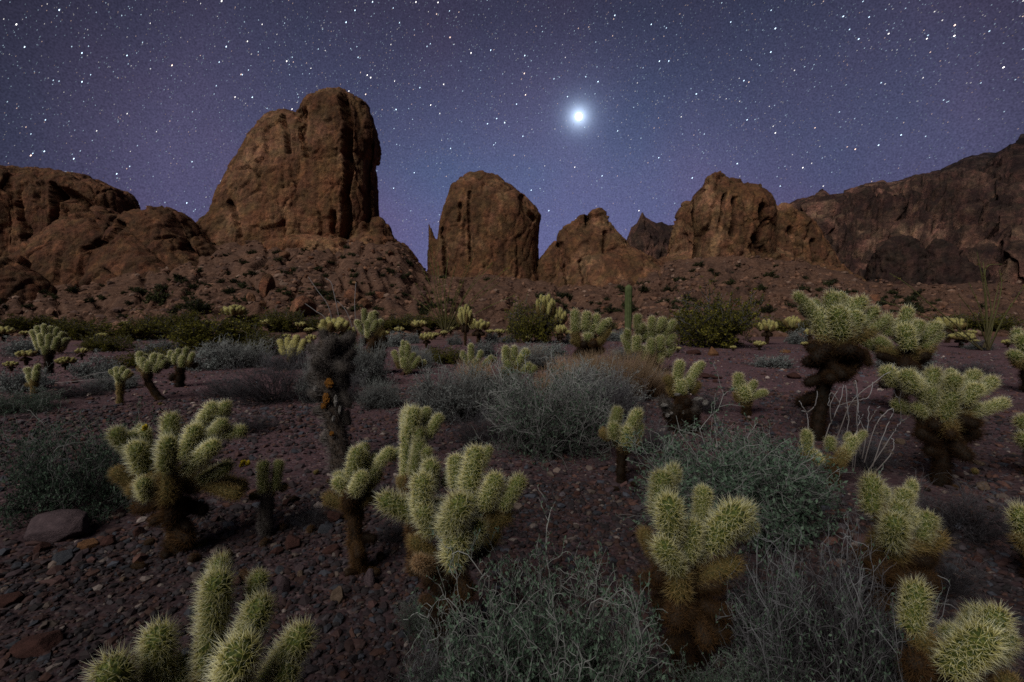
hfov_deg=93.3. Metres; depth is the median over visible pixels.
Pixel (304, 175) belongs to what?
butte
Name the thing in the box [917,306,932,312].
slope shrub
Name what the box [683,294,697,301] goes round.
slope shrub
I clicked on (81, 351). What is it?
cholla cactus
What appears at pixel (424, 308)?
slope shrub
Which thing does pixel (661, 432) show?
desert shrub
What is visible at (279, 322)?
creosote bush
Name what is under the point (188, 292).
slope shrub
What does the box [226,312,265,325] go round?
creosote bush
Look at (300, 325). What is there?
cholla cactus
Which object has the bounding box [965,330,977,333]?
cholla cactus
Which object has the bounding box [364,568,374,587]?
rock
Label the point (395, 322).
creosote bush
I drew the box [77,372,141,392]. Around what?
desert shrub
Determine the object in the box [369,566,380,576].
fallen joint
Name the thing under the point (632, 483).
fallen joint
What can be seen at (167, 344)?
desert shrub
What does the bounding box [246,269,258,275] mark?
slope shrub
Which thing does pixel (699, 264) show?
slope shrub
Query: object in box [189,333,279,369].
desert shrub
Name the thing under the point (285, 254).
boulder
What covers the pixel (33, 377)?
cholla cactus
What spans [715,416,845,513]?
desert shrub
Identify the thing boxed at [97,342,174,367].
desert shrub
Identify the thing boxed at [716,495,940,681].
desert shrub
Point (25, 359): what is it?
cholla cactus
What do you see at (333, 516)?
rock
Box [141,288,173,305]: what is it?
slope shrub
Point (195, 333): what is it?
creosote bush
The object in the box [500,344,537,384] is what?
cholla cactus
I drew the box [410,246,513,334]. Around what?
ocotillo
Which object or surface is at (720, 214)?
butte
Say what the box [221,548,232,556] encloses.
fallen joint
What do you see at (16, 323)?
creosote bush
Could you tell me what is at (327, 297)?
slope shrub
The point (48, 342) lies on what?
cholla cactus
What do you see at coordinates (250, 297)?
boulder
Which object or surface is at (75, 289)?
slope shrub
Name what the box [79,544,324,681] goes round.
cholla cactus
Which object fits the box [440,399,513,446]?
desert shrub
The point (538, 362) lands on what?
desert shrub
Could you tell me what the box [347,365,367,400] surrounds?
desert shrub
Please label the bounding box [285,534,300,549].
rock
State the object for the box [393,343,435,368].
desert shrub
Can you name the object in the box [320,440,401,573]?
cholla cactus
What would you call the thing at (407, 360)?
cholla cactus
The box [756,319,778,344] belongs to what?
cholla cactus
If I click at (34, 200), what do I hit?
butte
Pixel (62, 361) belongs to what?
cholla cactus
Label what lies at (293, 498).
fallen joint
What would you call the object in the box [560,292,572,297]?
slope shrub
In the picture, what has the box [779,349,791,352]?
rock
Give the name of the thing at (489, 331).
cholla cactus
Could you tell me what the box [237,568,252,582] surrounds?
fallen joint
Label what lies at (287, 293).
slope shrub
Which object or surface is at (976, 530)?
desert shrub
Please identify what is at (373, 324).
cholla cactus
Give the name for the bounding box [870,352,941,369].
desert shrub
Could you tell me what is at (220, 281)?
slope shrub
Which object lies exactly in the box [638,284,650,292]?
slope shrub
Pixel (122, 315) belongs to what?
slope shrub
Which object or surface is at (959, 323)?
ocotillo
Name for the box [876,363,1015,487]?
cholla cactus
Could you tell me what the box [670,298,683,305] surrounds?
slope shrub
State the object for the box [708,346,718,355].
boulder
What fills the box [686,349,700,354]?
rock
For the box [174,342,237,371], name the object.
desert shrub
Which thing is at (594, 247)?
butte
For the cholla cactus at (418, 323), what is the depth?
44.50 m
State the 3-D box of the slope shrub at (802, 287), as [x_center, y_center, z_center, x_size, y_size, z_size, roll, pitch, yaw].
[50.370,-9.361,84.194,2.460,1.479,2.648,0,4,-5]
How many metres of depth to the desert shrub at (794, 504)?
3.15 m
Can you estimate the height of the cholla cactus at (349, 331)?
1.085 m
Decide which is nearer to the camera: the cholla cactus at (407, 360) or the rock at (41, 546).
the rock at (41, 546)
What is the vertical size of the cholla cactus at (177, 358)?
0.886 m
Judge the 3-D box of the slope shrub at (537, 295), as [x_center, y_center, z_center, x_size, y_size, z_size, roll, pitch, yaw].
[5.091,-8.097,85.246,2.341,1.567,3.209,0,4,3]
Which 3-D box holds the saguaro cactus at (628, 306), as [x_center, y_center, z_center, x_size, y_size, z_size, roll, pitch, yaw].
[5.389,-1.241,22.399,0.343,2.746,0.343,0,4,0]
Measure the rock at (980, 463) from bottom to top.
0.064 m
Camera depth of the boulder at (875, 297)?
87.45 m
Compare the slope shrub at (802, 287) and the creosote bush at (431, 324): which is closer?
the creosote bush at (431, 324)
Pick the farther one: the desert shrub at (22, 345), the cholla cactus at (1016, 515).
the desert shrub at (22, 345)
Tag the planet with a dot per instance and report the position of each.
(578, 116)
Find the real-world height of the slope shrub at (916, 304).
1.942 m
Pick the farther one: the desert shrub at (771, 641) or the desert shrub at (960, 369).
the desert shrub at (960, 369)
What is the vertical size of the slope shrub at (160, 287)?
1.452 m
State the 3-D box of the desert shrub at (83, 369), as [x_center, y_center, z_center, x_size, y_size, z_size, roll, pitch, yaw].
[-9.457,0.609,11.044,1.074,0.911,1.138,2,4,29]
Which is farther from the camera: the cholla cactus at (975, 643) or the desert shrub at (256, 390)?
the desert shrub at (256, 390)
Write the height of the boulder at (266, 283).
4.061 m
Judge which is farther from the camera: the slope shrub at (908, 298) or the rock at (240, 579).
the slope shrub at (908, 298)
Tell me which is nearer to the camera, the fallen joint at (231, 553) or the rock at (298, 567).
the rock at (298, 567)
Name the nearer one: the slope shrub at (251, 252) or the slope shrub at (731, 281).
the slope shrub at (731, 281)
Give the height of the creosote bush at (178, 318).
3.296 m
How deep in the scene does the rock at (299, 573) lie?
2.70 m
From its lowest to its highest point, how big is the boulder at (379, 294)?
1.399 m
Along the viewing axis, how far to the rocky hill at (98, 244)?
95.10 m
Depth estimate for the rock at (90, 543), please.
3.07 m
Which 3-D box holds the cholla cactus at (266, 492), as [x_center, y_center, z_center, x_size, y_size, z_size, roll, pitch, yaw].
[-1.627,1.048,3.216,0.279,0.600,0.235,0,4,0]
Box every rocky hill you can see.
[0,205,217,304]
[865,235,933,284]
[926,239,990,284]
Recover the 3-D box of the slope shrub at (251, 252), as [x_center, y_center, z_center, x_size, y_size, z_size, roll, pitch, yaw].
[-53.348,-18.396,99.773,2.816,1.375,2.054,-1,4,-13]
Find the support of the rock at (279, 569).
on the ground
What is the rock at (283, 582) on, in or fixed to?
on the ground
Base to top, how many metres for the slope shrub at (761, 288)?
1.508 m
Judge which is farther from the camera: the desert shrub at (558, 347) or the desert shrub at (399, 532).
the desert shrub at (558, 347)
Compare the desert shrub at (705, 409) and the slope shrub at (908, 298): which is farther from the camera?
the slope shrub at (908, 298)
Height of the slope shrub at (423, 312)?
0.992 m
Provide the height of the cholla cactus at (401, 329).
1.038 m
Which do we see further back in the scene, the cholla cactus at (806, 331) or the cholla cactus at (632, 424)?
the cholla cactus at (806, 331)
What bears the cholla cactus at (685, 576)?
on the ground
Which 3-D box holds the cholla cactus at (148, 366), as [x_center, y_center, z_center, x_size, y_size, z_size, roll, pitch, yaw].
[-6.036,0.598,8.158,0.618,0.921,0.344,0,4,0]
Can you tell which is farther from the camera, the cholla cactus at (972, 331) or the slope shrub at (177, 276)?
the slope shrub at (177, 276)
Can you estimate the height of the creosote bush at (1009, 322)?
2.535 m
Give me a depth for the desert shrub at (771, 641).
1.82 m
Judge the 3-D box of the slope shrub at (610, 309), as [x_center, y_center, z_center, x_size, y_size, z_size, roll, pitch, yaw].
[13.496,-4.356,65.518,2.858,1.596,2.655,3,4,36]
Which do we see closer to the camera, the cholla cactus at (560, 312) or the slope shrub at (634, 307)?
the cholla cactus at (560, 312)
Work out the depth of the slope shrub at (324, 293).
72.16 m
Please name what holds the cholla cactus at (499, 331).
on the ground
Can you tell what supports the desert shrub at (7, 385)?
on the ground
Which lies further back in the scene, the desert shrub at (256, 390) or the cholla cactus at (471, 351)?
the cholla cactus at (471, 351)
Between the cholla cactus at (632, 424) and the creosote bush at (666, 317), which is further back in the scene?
the creosote bush at (666, 317)
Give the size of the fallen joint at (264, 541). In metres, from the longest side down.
0.092 x 0.076 x 0.075 m
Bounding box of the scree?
[0,237,1023,336]
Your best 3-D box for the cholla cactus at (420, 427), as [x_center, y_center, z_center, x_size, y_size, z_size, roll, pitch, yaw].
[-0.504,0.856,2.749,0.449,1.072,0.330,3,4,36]
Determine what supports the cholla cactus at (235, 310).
on the ground
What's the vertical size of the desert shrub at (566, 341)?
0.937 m
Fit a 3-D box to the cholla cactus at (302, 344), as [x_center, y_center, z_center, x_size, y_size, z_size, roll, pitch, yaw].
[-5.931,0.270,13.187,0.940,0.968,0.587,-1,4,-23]
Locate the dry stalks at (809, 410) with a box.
[799,391,817,429]
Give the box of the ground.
[0,238,1023,681]
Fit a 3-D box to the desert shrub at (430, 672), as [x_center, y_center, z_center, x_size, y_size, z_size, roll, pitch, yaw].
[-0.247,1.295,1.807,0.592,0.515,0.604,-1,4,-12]
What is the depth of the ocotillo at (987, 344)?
18.05 m
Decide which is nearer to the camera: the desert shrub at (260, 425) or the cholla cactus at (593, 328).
the desert shrub at (260, 425)
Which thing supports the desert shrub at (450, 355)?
on the ground
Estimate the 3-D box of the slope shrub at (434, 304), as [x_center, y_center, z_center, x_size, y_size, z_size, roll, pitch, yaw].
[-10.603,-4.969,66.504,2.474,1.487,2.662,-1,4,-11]
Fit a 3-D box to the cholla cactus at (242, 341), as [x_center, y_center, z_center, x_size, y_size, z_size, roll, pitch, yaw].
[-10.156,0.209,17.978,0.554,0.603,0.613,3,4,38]
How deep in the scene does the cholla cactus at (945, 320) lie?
23.45 m
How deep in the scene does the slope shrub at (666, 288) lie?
80.34 m
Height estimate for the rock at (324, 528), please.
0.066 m
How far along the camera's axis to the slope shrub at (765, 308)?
62.65 m
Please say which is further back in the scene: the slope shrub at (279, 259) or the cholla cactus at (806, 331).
the slope shrub at (279, 259)
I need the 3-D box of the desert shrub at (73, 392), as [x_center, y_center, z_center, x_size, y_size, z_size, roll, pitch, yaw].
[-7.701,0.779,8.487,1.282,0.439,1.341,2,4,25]
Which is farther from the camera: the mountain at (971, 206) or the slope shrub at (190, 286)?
the mountain at (971, 206)
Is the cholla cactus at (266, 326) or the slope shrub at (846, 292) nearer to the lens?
the cholla cactus at (266, 326)
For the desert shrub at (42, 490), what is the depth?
3.53 m
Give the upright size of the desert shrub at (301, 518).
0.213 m
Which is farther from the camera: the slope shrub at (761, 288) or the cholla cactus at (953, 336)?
the slope shrub at (761, 288)
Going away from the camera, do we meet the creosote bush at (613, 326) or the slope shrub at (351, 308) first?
the creosote bush at (613, 326)
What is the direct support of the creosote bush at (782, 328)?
on the ground
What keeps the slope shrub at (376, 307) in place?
on the ground
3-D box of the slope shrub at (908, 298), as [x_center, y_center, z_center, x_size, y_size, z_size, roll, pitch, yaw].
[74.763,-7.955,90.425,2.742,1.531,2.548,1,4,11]
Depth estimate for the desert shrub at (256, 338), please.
16.65 m
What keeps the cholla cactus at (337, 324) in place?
on the ground
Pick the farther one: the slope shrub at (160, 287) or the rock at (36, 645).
the slope shrub at (160, 287)
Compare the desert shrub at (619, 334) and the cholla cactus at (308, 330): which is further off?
the cholla cactus at (308, 330)
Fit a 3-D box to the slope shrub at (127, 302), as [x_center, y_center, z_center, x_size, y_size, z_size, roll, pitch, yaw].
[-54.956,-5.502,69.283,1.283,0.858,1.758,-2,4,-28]
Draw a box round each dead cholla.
[303,328,360,474]
[656,393,719,434]
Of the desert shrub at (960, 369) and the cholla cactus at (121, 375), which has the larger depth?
the desert shrub at (960, 369)
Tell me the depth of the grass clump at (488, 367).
9.59 m
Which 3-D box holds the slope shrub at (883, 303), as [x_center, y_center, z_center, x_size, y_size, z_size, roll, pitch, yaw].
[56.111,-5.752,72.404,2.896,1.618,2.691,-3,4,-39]
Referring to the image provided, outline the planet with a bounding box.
[575,113,581,119]
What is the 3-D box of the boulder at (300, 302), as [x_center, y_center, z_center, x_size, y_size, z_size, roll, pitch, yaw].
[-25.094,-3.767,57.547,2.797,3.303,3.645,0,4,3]
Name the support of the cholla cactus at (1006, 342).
on the ground
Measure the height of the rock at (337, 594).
0.111 m
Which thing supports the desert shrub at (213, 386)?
on the ground
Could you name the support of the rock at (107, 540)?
on the ground
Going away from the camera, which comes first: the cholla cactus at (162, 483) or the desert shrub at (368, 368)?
the cholla cactus at (162, 483)
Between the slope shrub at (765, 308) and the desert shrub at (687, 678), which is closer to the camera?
the desert shrub at (687, 678)
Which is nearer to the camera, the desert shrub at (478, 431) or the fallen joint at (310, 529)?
the fallen joint at (310, 529)
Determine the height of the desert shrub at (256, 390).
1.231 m
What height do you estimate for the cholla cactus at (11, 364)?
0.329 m
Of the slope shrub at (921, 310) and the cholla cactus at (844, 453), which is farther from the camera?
the slope shrub at (921, 310)
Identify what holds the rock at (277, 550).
on the ground
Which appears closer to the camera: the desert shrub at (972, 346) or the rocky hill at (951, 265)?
the desert shrub at (972, 346)
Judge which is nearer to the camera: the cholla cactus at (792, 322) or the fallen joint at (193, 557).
the fallen joint at (193, 557)
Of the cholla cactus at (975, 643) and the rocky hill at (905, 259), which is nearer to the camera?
the cholla cactus at (975, 643)
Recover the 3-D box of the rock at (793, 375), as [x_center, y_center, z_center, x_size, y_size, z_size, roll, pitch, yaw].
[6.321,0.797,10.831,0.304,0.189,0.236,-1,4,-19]
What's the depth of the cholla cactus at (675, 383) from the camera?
7.34 m
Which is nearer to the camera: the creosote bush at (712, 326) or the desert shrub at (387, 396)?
the desert shrub at (387, 396)
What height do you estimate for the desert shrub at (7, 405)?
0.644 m
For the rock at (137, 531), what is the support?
on the ground
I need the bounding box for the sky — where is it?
[0,0,1023,270]
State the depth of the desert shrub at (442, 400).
6.66 m
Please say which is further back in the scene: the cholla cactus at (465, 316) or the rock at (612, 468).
the cholla cactus at (465, 316)
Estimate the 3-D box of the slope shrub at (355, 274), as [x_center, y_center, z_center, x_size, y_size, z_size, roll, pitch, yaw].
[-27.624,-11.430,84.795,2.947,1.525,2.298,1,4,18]
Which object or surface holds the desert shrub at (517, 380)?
on the ground
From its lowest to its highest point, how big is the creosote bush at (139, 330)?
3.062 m
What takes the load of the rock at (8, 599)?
on the ground
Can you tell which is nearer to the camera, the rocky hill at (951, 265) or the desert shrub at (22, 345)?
the desert shrub at (22, 345)
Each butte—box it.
[0,165,140,256]
[196,87,423,267]
[427,170,540,280]
[536,207,664,286]
[659,171,866,281]
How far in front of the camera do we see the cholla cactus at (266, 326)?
47.96 m
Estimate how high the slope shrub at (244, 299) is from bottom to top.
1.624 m
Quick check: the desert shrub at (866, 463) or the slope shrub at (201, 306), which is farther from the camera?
the slope shrub at (201, 306)
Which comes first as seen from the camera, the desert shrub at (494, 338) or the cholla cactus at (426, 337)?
the cholla cactus at (426, 337)
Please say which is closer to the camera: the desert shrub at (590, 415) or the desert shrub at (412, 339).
the desert shrub at (590, 415)
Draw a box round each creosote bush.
[0,313,73,330]
[41,315,119,339]
[71,331,145,351]
[80,307,174,340]
[132,303,212,332]
[143,310,273,353]
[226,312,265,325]
[260,305,313,332]
[300,314,334,331]
[354,309,428,331]
[411,312,461,328]
[503,293,563,342]
[568,320,621,331]
[647,311,677,325]
[667,275,773,347]
[760,316,812,332]
[923,310,1023,330]
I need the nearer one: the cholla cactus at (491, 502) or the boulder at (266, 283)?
the cholla cactus at (491, 502)
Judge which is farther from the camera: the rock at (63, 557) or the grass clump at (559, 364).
the grass clump at (559, 364)
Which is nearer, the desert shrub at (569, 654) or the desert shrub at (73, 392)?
the desert shrub at (569, 654)
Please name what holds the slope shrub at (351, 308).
on the ground
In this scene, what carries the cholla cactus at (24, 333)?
on the ground
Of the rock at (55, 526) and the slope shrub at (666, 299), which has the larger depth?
the slope shrub at (666, 299)
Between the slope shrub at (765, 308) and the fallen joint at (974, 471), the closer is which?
the fallen joint at (974, 471)
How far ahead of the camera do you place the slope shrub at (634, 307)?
66.16 m
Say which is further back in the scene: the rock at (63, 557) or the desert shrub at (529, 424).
the desert shrub at (529, 424)
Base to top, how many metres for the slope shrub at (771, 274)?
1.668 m
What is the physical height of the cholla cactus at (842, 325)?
1.942 m
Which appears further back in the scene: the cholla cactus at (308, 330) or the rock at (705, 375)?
the cholla cactus at (308, 330)
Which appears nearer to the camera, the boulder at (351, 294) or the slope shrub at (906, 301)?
the boulder at (351, 294)
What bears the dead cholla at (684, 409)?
on the ground
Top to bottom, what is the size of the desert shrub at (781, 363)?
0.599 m
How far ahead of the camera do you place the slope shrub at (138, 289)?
73.96 m
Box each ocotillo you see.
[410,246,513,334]
[882,253,1023,350]
[949,303,967,344]
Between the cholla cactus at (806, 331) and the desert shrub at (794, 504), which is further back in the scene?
the cholla cactus at (806, 331)
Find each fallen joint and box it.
[131,560,147,569]
[144,538,156,544]
[158,549,170,559]
[187,551,202,562]
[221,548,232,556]
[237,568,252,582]
[260,536,270,546]
[289,494,297,501]
[306,524,314,533]
[344,566,359,575]
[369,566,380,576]
[629,481,637,487]
[970,467,980,473]
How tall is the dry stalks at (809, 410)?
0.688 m
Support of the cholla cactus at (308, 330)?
on the ground
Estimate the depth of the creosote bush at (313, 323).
47.91 m
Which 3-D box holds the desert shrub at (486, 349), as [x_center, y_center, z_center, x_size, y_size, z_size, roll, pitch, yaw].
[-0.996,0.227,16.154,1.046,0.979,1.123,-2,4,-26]
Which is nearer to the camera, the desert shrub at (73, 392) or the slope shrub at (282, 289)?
the desert shrub at (73, 392)
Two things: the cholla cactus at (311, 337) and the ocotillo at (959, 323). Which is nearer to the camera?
the ocotillo at (959, 323)
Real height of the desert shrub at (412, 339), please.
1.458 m
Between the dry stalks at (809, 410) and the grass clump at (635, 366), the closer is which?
the dry stalks at (809, 410)
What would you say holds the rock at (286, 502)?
on the ground
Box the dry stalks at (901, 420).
[823,362,911,470]
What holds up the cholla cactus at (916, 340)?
on the ground
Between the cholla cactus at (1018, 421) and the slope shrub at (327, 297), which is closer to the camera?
the cholla cactus at (1018, 421)
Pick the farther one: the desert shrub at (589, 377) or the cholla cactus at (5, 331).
the cholla cactus at (5, 331)
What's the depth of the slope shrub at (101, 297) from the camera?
74.49 m
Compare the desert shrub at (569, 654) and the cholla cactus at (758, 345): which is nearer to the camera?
the desert shrub at (569, 654)
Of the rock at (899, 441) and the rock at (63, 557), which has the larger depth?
the rock at (899, 441)
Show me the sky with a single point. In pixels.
(521, 32)
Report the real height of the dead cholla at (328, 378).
1.458 m
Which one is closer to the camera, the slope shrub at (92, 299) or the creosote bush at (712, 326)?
the creosote bush at (712, 326)
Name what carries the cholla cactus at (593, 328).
on the ground
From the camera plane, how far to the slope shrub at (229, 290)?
70.84 m
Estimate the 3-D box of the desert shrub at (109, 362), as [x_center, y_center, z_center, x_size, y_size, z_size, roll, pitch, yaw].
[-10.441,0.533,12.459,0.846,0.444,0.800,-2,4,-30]
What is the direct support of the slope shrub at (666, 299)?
on the ground
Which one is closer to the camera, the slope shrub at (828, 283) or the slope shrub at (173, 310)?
the slope shrub at (173, 310)
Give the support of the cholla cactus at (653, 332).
on the ground
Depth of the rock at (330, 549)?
3.00 m
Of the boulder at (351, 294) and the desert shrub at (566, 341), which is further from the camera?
the boulder at (351, 294)
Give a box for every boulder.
[246,292,255,301]
[259,273,275,297]
[259,300,266,306]
[278,251,290,258]
[290,296,316,315]
[343,288,363,303]
[357,298,370,309]
[375,291,385,297]
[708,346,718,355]
[869,294,880,300]
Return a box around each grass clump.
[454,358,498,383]
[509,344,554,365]
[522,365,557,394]
[543,352,619,387]
[564,346,670,402]
[642,364,683,398]
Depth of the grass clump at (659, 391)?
8.26 m
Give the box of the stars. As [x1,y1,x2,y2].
[0,0,1023,252]
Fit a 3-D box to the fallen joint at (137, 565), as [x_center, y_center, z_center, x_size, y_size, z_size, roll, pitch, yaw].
[-2.179,1.318,2.829,0.107,0.075,0.073,7,13,-9]
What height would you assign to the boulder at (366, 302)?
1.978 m
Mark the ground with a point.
(118, 298)
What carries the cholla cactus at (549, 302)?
on the ground
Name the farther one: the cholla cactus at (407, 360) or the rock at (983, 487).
the cholla cactus at (407, 360)
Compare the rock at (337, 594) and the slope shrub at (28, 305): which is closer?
the rock at (337, 594)
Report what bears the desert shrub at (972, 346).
on the ground
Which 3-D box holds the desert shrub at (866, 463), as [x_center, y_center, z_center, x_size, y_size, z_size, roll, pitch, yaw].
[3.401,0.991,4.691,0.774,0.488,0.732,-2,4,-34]
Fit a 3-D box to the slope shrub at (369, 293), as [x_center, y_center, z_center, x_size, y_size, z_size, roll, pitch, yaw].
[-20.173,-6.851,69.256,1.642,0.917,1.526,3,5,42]
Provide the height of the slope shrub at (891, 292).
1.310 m
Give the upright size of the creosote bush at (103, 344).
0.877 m
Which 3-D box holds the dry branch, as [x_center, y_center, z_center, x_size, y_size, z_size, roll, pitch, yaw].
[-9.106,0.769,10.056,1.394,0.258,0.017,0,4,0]
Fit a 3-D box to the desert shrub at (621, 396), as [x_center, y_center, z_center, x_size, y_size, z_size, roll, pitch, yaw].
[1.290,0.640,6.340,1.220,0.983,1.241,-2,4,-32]
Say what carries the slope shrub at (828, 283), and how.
on the ground
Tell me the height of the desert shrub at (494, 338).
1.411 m
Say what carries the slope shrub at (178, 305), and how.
on the ground
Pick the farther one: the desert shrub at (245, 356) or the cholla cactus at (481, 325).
the cholla cactus at (481, 325)
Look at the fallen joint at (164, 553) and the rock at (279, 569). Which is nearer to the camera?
the rock at (279, 569)
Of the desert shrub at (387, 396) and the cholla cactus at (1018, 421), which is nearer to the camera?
the cholla cactus at (1018, 421)
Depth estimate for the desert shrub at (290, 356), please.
12.30 m
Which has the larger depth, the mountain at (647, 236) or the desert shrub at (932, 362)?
the mountain at (647, 236)
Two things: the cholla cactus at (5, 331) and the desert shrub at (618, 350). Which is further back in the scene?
the cholla cactus at (5, 331)
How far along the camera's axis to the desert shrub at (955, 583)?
2.53 m
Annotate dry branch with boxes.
[57,372,102,382]
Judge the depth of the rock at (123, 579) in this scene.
2.69 m
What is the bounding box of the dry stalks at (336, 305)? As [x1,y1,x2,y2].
[306,277,355,345]
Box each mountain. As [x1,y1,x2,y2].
[627,212,673,258]
[789,134,1023,285]
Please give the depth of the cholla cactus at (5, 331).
36.33 m
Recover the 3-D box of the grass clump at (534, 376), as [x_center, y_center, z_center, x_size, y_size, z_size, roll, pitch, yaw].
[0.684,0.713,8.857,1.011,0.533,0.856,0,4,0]
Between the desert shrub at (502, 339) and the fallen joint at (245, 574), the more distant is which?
the desert shrub at (502, 339)
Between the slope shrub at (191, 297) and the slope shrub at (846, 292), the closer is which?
the slope shrub at (191, 297)
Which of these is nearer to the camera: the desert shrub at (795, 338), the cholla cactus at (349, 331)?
the cholla cactus at (349, 331)
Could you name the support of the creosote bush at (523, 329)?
on the ground
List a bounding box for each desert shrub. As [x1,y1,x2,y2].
[0,329,41,356]
[0,361,62,393]
[0,385,70,415]
[0,391,160,533]
[23,376,113,399]
[66,348,128,379]
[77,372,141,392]
[92,355,124,368]
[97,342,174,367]
[131,334,179,352]
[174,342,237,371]
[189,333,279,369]
[192,370,259,400]
[210,333,310,406]
[230,407,282,435]
[243,328,287,355]
[253,341,315,370]
[276,497,332,531]
[291,344,319,403]
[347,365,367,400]
[349,329,394,388]
[351,374,403,411]
[374,516,407,547]
[379,604,520,681]
[386,329,408,346]
[388,353,516,425]
[392,589,460,648]
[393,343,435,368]
[403,484,679,681]
[405,331,422,343]
[425,344,461,363]
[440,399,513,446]
[445,331,463,344]
[452,356,543,417]
[455,341,635,470]
[467,338,497,356]
[484,333,499,342]
[492,340,563,369]
[499,334,515,342]
[523,338,571,355]
[535,355,658,415]
[546,385,625,448]
[562,333,571,344]
[570,354,657,428]
[606,326,623,341]
[607,343,655,359]
[616,362,883,578]
[621,412,687,463]
[668,639,790,681]
[689,387,736,414]
[696,512,960,681]
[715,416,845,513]
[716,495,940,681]
[744,350,797,368]
[783,323,813,343]
[820,421,914,472]
[857,594,936,674]
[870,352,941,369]
[895,465,1020,552]
[925,542,989,611]
[942,358,1009,377]
[959,337,999,349]
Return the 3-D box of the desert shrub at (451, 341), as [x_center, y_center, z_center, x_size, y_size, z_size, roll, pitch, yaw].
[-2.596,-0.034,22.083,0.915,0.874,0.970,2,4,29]
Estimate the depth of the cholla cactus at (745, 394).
7.05 m
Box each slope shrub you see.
[21,303,34,306]
[63,284,79,292]
[82,296,96,302]
[97,294,110,299]
[117,313,128,317]
[123,300,133,305]
[130,286,143,292]
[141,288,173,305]
[150,283,167,290]
[165,308,179,312]
[171,303,187,309]
[172,272,187,278]
[177,297,215,312]
[181,288,194,294]
[181,295,197,301]
[188,282,198,288]
[215,278,225,283]
[221,285,237,293]
[231,294,248,303]
[237,282,248,287]
[245,249,259,253]
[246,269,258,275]
[272,255,284,261]
[274,286,288,291]
[282,290,291,294]
[318,289,333,295]
[324,293,338,300]
[348,304,363,311]
[350,271,357,277]
[365,290,375,295]
[372,305,383,309]
[417,304,429,311]
[419,308,427,314]
[427,300,442,307]
[534,291,545,297]
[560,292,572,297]
[602,303,622,312]
[622,303,638,310]
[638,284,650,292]
[655,297,671,302]
[662,284,677,291]
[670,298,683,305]
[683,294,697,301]
[691,260,704,265]
[722,278,735,284]
[754,283,767,290]
[760,305,776,312]
[763,270,774,276]
[784,301,794,306]
[797,283,810,289]
[822,279,833,286]
[837,288,850,294]
[876,298,898,305]
[884,289,898,293]
[897,300,911,304]
[903,295,921,300]
[906,300,926,309]
[910,288,924,296]
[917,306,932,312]
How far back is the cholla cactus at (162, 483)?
2.93 m
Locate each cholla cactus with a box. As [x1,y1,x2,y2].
[0,326,16,341]
[2,361,18,370]
[13,349,38,365]
[19,331,29,338]
[22,363,43,393]
[29,323,70,373]
[54,356,77,369]
[74,348,87,359]
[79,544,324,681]
[104,399,253,555]
[108,365,133,403]
[135,351,172,399]
[164,346,198,387]
[220,304,246,328]
[231,339,245,346]
[246,456,289,537]
[260,319,275,331]
[276,334,311,363]
[295,321,306,332]
[303,328,313,334]
[305,334,316,341]
[317,316,349,337]
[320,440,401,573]
[339,327,356,336]
[353,308,388,364]
[371,442,529,656]
[390,341,426,374]
[394,326,403,332]
[394,403,450,577]
[410,320,426,335]
[419,332,433,347]
[440,330,447,337]
[456,304,473,345]
[459,342,496,372]
[468,319,490,343]
[485,329,493,337]
[494,329,505,338]
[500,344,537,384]
[536,294,555,341]
[551,306,567,342]
[554,324,567,342]
[568,308,612,367]
[598,405,646,483]
[620,313,678,370]
[632,457,764,681]
[661,358,705,405]
[731,371,768,415]
[753,340,765,349]
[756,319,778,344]
[783,315,800,334]
[791,286,893,440]
[794,428,869,487]
[803,328,813,339]
[844,467,955,628]
[860,303,947,414]
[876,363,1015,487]
[888,576,1023,681]
[935,317,967,342]
[947,332,976,347]
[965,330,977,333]
[1000,499,1023,577]
[1001,339,1010,347]
[1003,325,1023,392]
[1008,412,1023,474]
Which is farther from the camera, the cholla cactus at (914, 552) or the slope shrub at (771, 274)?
the slope shrub at (771, 274)
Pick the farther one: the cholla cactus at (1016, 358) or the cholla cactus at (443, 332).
the cholla cactus at (443, 332)
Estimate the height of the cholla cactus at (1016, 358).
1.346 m
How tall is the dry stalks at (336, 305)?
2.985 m
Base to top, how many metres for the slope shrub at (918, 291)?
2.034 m
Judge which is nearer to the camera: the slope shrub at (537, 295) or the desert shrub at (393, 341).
the desert shrub at (393, 341)
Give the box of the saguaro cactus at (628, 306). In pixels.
[625,284,631,333]
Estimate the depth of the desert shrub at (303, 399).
8.09 m
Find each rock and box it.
[0,591,25,607]
[9,629,63,657]
[23,509,90,542]
[33,542,51,553]
[52,549,73,565]
[77,538,98,549]
[99,535,115,546]
[119,576,127,581]
[132,527,145,537]
[233,575,242,585]
[269,546,283,554]
[275,565,283,574]
[276,574,289,594]
[282,499,290,506]
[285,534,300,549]
[295,564,304,574]
[297,570,302,576]
[317,523,332,533]
[322,543,339,554]
[327,511,342,521]
[330,586,345,604]
[333,613,343,624]
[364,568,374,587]
[608,465,615,471]
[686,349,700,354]
[698,372,721,378]
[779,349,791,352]
[786,372,801,378]
[894,438,905,444]
[972,460,985,465]
[975,481,990,490]
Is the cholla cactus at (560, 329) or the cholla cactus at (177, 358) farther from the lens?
the cholla cactus at (560, 329)
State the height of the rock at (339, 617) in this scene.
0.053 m
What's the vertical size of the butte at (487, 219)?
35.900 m

